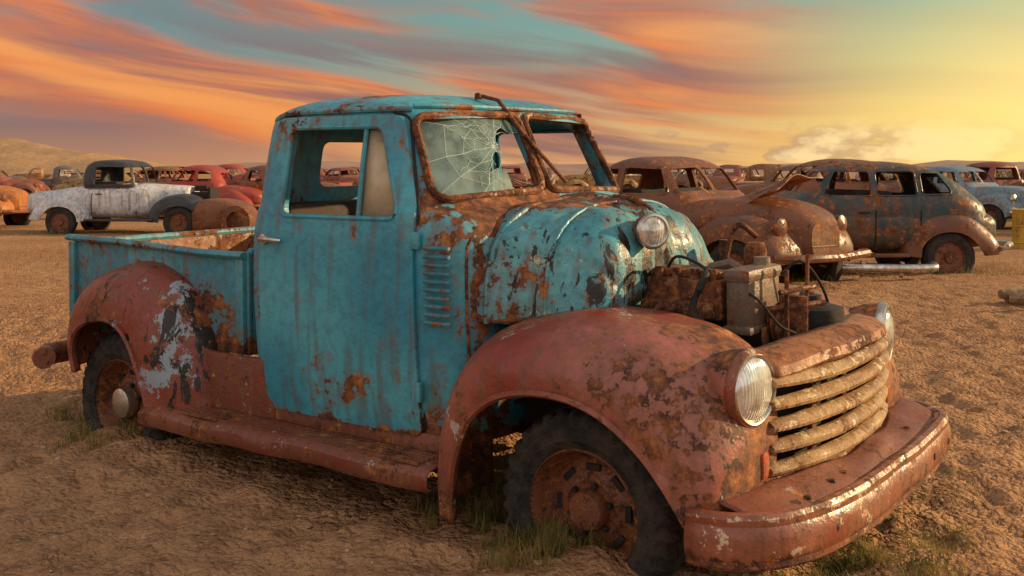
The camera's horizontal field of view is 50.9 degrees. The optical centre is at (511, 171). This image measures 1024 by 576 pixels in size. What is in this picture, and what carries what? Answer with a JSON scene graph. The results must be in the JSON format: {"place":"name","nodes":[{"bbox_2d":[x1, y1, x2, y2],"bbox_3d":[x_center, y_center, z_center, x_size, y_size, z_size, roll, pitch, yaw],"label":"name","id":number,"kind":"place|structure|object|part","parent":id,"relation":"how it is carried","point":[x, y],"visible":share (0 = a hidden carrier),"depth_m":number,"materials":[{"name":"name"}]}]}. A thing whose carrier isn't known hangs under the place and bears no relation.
{"place":"outdoors","nodes":[
{"label":"outdoors","id":0,"kind":"place"},
{"bbox_2d":[70,171,100,176],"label":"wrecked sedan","id":1,"kind":"object","parent":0,"point":[98,174],"visible":0.06,"depth_m":74.68,"materials":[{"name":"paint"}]},
{"bbox_2d":[0,137,210,174],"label":"hills","id":2,"kind":"structure","parent":0,"point":[19,156],"depth_m":603.02,"materials":[{"name":"beige sand"}]},
{"bbox_2d":[227,169,238,176],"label":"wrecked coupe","id":3,"kind":"object","parent":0,"point":[233,172],"visible":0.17,"depth_m":98.90,"materials":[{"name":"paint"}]},
{"bbox_2d":[0,173,1023,575],"bbox_3d":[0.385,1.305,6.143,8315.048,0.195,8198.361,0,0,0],"label":"ground","id":4,"kind":"structure","parent":0,"point":[188,485],"depth_m":4.51,"materials":[{"name":"brown soil"}]},
{"bbox_2d":[1,171,26,178],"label":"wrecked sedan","id":5,"kind":"object","parent":4,"relation":"on","point":[14,177],"visible":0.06,"depth_m":77.67,"materials":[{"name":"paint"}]},
{"bbox_2d":[0,185,32,224],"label":"orange coupe","id":6,"kind":"object","parent":4,"relation":"on","point":[13,207],"visible":0.73,"depth_m":25.63,"materials":[{"name":"paint"}]},
{"bbox_2d":[0,169,45,192],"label":"wrecked sedan","id":7,"kind":"object","parent":4,"relation":"on","point":[30,185],"visible":0.62,"depth_m":47.56,"materials":[{"name":"paint"}]},
{"bbox_2d":[12,168,51,178],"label":"wrecked pickup","id":8,"kind":"object","parent":4,"relation":"on","point":[30,175],"visible":0.38,"depth_m":108.30,"materials":[{"name":"paint"}]},
{"bbox_2d":[35,166,82,190],"bbox_3d":[-20.591,0.582,49.967,4.675,1.757,1.868,0,0,-20],"label":"wrecked pickup","id":9,"kind":"object","parent":4,"relation":"on","point":[56,179],"visible":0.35,"depth_m":49.18,"materials":[{"name":"paint"}]},
{"bbox_2d":[48,169,74,178],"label":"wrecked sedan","id":10,"kind":"object","parent":4,"relation":"on","point":[64,174],"visible":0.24,"depth_m":102.87,"materials":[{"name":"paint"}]},
{"bbox_2d":[53,168,142,189],"bbox_3d":[-17.509,0.629,45.967,4.675,1.663,1.868,0,0,20],"label":"wrecked sedan","id":11,"kind":"object","parent":4,"relation":"on","point":[69,183],"visible":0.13,"depth_m":45.60,"materials":[{"name":"paint"}]},
{"bbox_2d":[27,160,219,233],"bbox_3d":[-8.432,0.576,23.909,4.445,1.707,1.815,0,0,6],"label":"pickup truck","id":12,"kind":"object","parent":4,"relation":"on","point":[92,203],"visible":0.9,"depth_m":23.24,"materials":[{"name":"paint"}]},
{"bbox_2d":[126,170,143,177],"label":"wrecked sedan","id":13,"kind":"object","parent":4,"relation":"on","point":[142,174],"visible":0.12,"depth_m":110.94,"materials":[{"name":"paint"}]},
{"bbox_2d":[129,167,193,181],"bbox_3d":[-13.091,0.629,42.033,4.675,1.663,1.868,0,0,20],"label":"wrecked sedan","id":14,"kind":"object","parent":4,"relation":"on","point":[158,172],"visible":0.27,"depth_m":41.67,"materials":[{"name":"paint"}]},
{"bbox_2d":[147,171,181,176],"bbox_3d":[-15.284,0.629,47.952,4.675,1.663,1.869,0,0,-30],"label":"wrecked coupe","id":15,"kind":"object","parent":4,"relation":"on","point":[179,173],"visible":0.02,"depth_m":47.45,"materials":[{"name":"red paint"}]},
{"bbox_2d":[125,165,261,218],"bbox_3d":[-9.104,0.629,30.986,4.675,1.663,1.868,0,0,8],"label":"wrecked coupe","id":16,"kind":"object","parent":4,"relation":"on","point":[232,189],"visible":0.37,"depth_m":30.22,"materials":[{"name":"red paint"}]},
{"bbox_2d":[191,198,257,230],"bbox_3d":[-6.097,0.963,23.134,1.530,0.794,1.152,0,0,11],"label":"wrecked fender shell","id":17,"kind":"object","parent":4,"relation":"on","point":[215,213],"visible":0.71,"depth_m":22.71,"materials":[{"name":"paint"}]},
{"bbox_2d":[218,164,255,179],"bbox_3d":[-10.296,0.582,39.992,4.675,1.757,1.868,0,0,-5],"label":"wrecked pickup","id":18,"kind":"object","parent":4,"relation":"on","point":[231,166],"visible":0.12,"depth_m":39.41,"materials":[{"name":"red paint"}]},
{"bbox_2d":[233,171,261,177],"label":"wrecked coupe","id":19,"kind":"object","parent":4,"relation":"on","point":[253,175],"visible":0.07,"depth_m":88.61,"materials":[{"name":"paint"}]},
{"bbox_2d":[237,165,342,209],"bbox_3d":[-6.896,0.629,31.483,4.675,1.663,1.869,0,0,-10],"label":"wrecked coupe","id":20,"kind":"object","parent":4,"relation":"on","point":[245,180],"visible":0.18,"depth_m":30.75,"materials":[{"name":"paint"}]},
{"bbox_2d":[236,173,351,185],"bbox_3d":[-7.705,0.582,35.983,4.675,1.757,1.869,0,0,10],"label":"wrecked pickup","id":21,"kind":"object","parent":4,"relation":"on","point":[346,183],"depth_m":35.85,"materials":[{"name":"red paint"}]},
{"bbox_2d":[320,169,325,180],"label":"wrecked sedan","id":22,"kind":"object","parent":4,"relation":"on","point":[322,173],"visible":0.09,"depth_m":85.13,"materials":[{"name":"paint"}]},
{"bbox_2d":[322,167,358,185],"bbox_3d":[-9.747,0.575,63.531,1.900,1.692,4.755,-3,3,-34],"label":"wrecked sedan","id":23,"kind":"object","parent":4,"relation":"on","point":[343,175],"visible":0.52,"depth_m":63.22,"materials":[{"name":"paint"}]},
{"bbox_2d":[349,167,359,174],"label":"wrecked pickup","id":24,"kind":"object","parent":4,"relation":"on","point":[357,168],"visible":0.09,"depth_m":82.91,"materials":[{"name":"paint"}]},
{"bbox_2d":[31,93,951,575],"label":"pickup truck","id":25,"kind":"object","parent":4,"relation":"on","point":[657,387],"visible":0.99,"depth_m":4.05,"materials":[{"name":"paint"}]},
{"bbox_3d":[-0.683,0.389,4.371,0.899,1.238,0.146,0,1,37],"label":"door right","id":26,"kind":"part","parent":25,"relation":"part of","materials":[{"name":"paint"}]},
{"bbox_3d":[-0.495,0.000,4.222,0.220,0.362,0.068,0,0,37],"label":"vent window","id":27,"kind":"part","parent":25,"relation":"part of","materials":[{"name":"beige glass"}]},
{"bbox_3d":[-0.253,-0.013,4.918,0.676,0.388,1.542,0,1,37],"label":"window frame","id":28,"kind":"part","parent":25,"relation":"part of","materials":[{"name":"paint"}]},
{"bbox_3d":[0.163,0.364,5.494,0.899,1.238,0.146,0,1,37],"label":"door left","id":29,"kind":"part","parent":25,"relation":"part of","materials":[{"name":"paint"}]},
{"bbox_2d":[501,166,530,188],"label":"wrecked pickup","id":30,"kind":"object","parent":4,"relation":"on","point":[518,175],"visible":0.6,"depth_m":69.99,"materials":[{"name":"paint"}]},
{"bbox_2d":[546,167,558,184],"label":"wrecked sedan","id":31,"kind":"object","parent":4,"relation":"on","point":[554,177],"visible":0.25,"depth_m":85.39,"materials":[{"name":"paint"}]},
{"bbox_2d":[557,164,640,187],"bbox_3d":[4.784,0.473,59.368,5.038,1.893,2.014,0,0,-14],"label":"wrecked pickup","id":32,"kind":"object","parent":4,"relation":"on","point":[585,179],"visible":0.34,"depth_m":58.51,"materials":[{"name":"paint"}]},
{"bbox_2d":[670,170,688,186],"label":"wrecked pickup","id":33,"kind":"object","parent":4,"relation":"on","point":[676,174],"visible":0.05,"depth_m":79.89,"materials":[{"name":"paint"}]},
{"bbox_2d":[675,169,713,186],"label":"wrecked sedan","id":34,"kind":"object","parent":4,"relation":"on","point":[681,179],"visible":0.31,"depth_m":67.99,"materials":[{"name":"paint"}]},
{"bbox_2d":[703,164,746,189],"bbox_3d":[11.725,0.465,57.272,1.935,1.722,4.840,1,0,28],"label":"wrecked coupe","id":35,"kind":"object","parent":4,"relation":"on","point":[737,174],"visible":0.41,"depth_m":56.19,"materials":[{"name":"paint"}]},
{"bbox_2d":[593,156,871,280],"bbox_3d":[2.153,0.647,13.974,1.922,1.710,4.808,0,0,-42],"label":"rusty coupe","id":36,"kind":"object","parent":4,"relation":"on","point":[788,231],"visible":0.56,"depth_m":12.64,"materials":[{"name":"paint"}]},
{"bbox_2d":[736,174,818,202],"bbox_3d":[3.032,0.236,13.098,1.002,0.305,1.104,-9,2,43],"label":"wrecked hood panel","id":37,"kind":"object","parent":36,"relation":"on","point":[783,185],"visible":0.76,"depth_m":12.91,"materials":[{"name":"brown metal"}]},
{"bbox_2d":[740,167,761,176],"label":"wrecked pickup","id":38,"kind":"object","parent":4,"relation":"on","point":[751,172],"visible":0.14,"depth_m":75.24,"materials":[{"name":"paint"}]},
{"bbox_2d":[709,164,793,189],"bbox_3d":[9.116,0.582,37.952,4.675,1.757,1.869,0,0,-30],"label":"wrecked pickup","id":39,"kind":"object","parent":4,"relation":"on","point":[768,169],"visible":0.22,"depth_m":37.31,"materials":[{"name":"paint"}]},
{"bbox_2d":[715,165,824,189],"bbox_3d":[7.691,0.629,29.967,4.675,1.663,1.868,0,0,20],"label":"wrecked coupe","id":40,"kind":"object","parent":4,"relation":"on","point":[780,170],"visible":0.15,"depth_m":29.57,"materials":[{"name":"paint"}]},
{"bbox_2d":[721,159,901,196],"bbox_3d":[6.398,0.577,22.517,4.808,1.711,1.922,0,0,-10],"label":"rusty sedan","id":41,"kind":"object","parent":4,"relation":"on","point":[862,183],"visible":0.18,"depth_m":21.89,"materials":[{"name":"paint"}]},
{"bbox_2d":[793,172,844,175],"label":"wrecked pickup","id":42,"kind":"object","parent":4,"relation":"on","point":[824,173],"visible":0.04,"depth_m":93.55,"materials":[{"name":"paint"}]},
{"bbox_2d":[809,172,859,179],"bbox_3d":[14.903,0.629,50.000,4.675,1.663,1.869,0,0,0],"label":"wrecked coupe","id":43,"kind":"object","parent":4,"relation":"on","point":[843,178],"depth_m":49.96,"materials":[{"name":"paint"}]},
{"bbox_2d":[817,261,939,277],"bbox_3d":[4.550,1.191,13.296,1.546,0.200,0.246,1,11,-3],"label":"chrome bumper","id":44,"kind":"object","parent":4,"relation":"on","point":[901,268],"visible":0.9,"depth_m":13.20,"materials":[{"name":"silver metal"}]},
{"bbox_2d":[777,161,1013,273],"bbox_3d":[4.425,0.664,14.807,4.586,1.632,1.833,0,0,-4],"label":"rusty sedan","id":45,"kind":"object","parent":4,"relation":"on","point":[922,218],"visible":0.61,"depth_m":14.06,"materials":[{"name":"teal paint"}]},
{"bbox_2d":[947,165,977,178],"bbox_3d":[18.909,0.582,45.033,4.675,1.757,1.868,0,0,20],"label":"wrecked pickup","id":46,"kind":"object","parent":4,"relation":"on","point":[949,174],"visible":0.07,"depth_m":44.64,"materials":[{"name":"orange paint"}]},
{"bbox_2d":[925,166,1023,229],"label":"blue gray sedan","id":47,"kind":"object","parent":4,"relation":"on","point":[996,201],"visible":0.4,"depth_m":25.17,"materials":[{"name":"paint"}]},
{"bbox_2d":[960,171,1011,176],"bbox_3d":[21.416,0.629,47.952,4.675,1.663,1.869,0,0,-30],"label":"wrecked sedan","id":48,"kind":"object","parent":4,"relation":"on","point":[962,173],"visible":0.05,"depth_m":47.55,"materials":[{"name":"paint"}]},
{"bbox_2d":[956,162,1023,216],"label":"car","id":49,"kind":"object","parent":4,"relation":"on","point":[989,168],"visible":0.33,"depth_m":30.53,"materials":[{"name":"paint"}]},
{"bbox_2d":[963,168,1023,182],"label":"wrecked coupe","id":50,"kind":"object","parent":4,"relation":"on","point":[1003,170],"visible":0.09,"depth_m":37.34,"materials":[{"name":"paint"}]},
{"bbox_2d":[995,171,1012,176],"bbox_3d":[29.581,0.371,65.433,1.964,1.846,4.913,2,0,16],"label":"wrecked pickup","id":51,"kind":"object","parent":4,"relation":"on","point":[1001,174],"visible":0.05,"depth_m":63.30,"materials":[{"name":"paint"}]},
{"bbox_2d":[998,287,1023,303],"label":"scrap wood","id":52,"kind":"object","parent":4,"relation":"on","point":[1014,295],"visible":1,"depth_m":10.88,"materials":[{"name":"brown wood"}]},
{"bbox_2d":[1008,169,1023,179],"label":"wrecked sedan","id":53,"kind":"object","parent":4,"relation":"on","point":[1021,173],"visible":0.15,"depth_m":62.38,"materials":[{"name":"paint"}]},
{"bbox_2d":[1011,209,1023,248],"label":"yellow barrel","id":54,"kind":"object","parent":4,"relation":"on","point":[1018,228],"visible":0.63,"depth_m":18.68,"materials":[{"name":"paint"}]},
{"bbox_2d":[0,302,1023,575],"bbox_3d":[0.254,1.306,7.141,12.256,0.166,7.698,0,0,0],"label":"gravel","id":55,"kind":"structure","parent":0,"point":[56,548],"depth_m":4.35,"materials":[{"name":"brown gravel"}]},
{"bbox_2d":[0,217,1023,285],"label":"dry grass","id":56,"kind":"structure","parent":0,"point":[800,283],"depth_m":14.95,"materials":[{"name":"brown plant"}]},
{"bbox_2d":[0,0,1023,166],"label":"sky","id":57,"kind":"structure","parent":0,"point":[185,83],"materials":[{"name":"orange"}]},
{"bbox_2d":[39,369,1021,575],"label":"grass","id":58,"kind":"structure","parent":0,"point":[549,542],"depth_m":3.69,"materials":[{"name":"plant"}]},
{"bbox_2d":[206,160,1023,172],"bbox_3d":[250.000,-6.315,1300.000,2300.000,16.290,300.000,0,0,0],"label":"hills","id":59,"kind":"structure","parent":0,"point":[572,168],"depth_m":1218.20,"materials":[{"name":"brown soil"}]},
{"bbox_2d":[884,173,892,179],"bbox_3d":[19.983,0.469,56.389,1.982,1.764,4.959,1,0,20],"label":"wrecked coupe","id":60,"kind":"object","parent":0,"point":[888,175],"visible":0.02,"depth_m":54.65,"materials":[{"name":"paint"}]}
]}

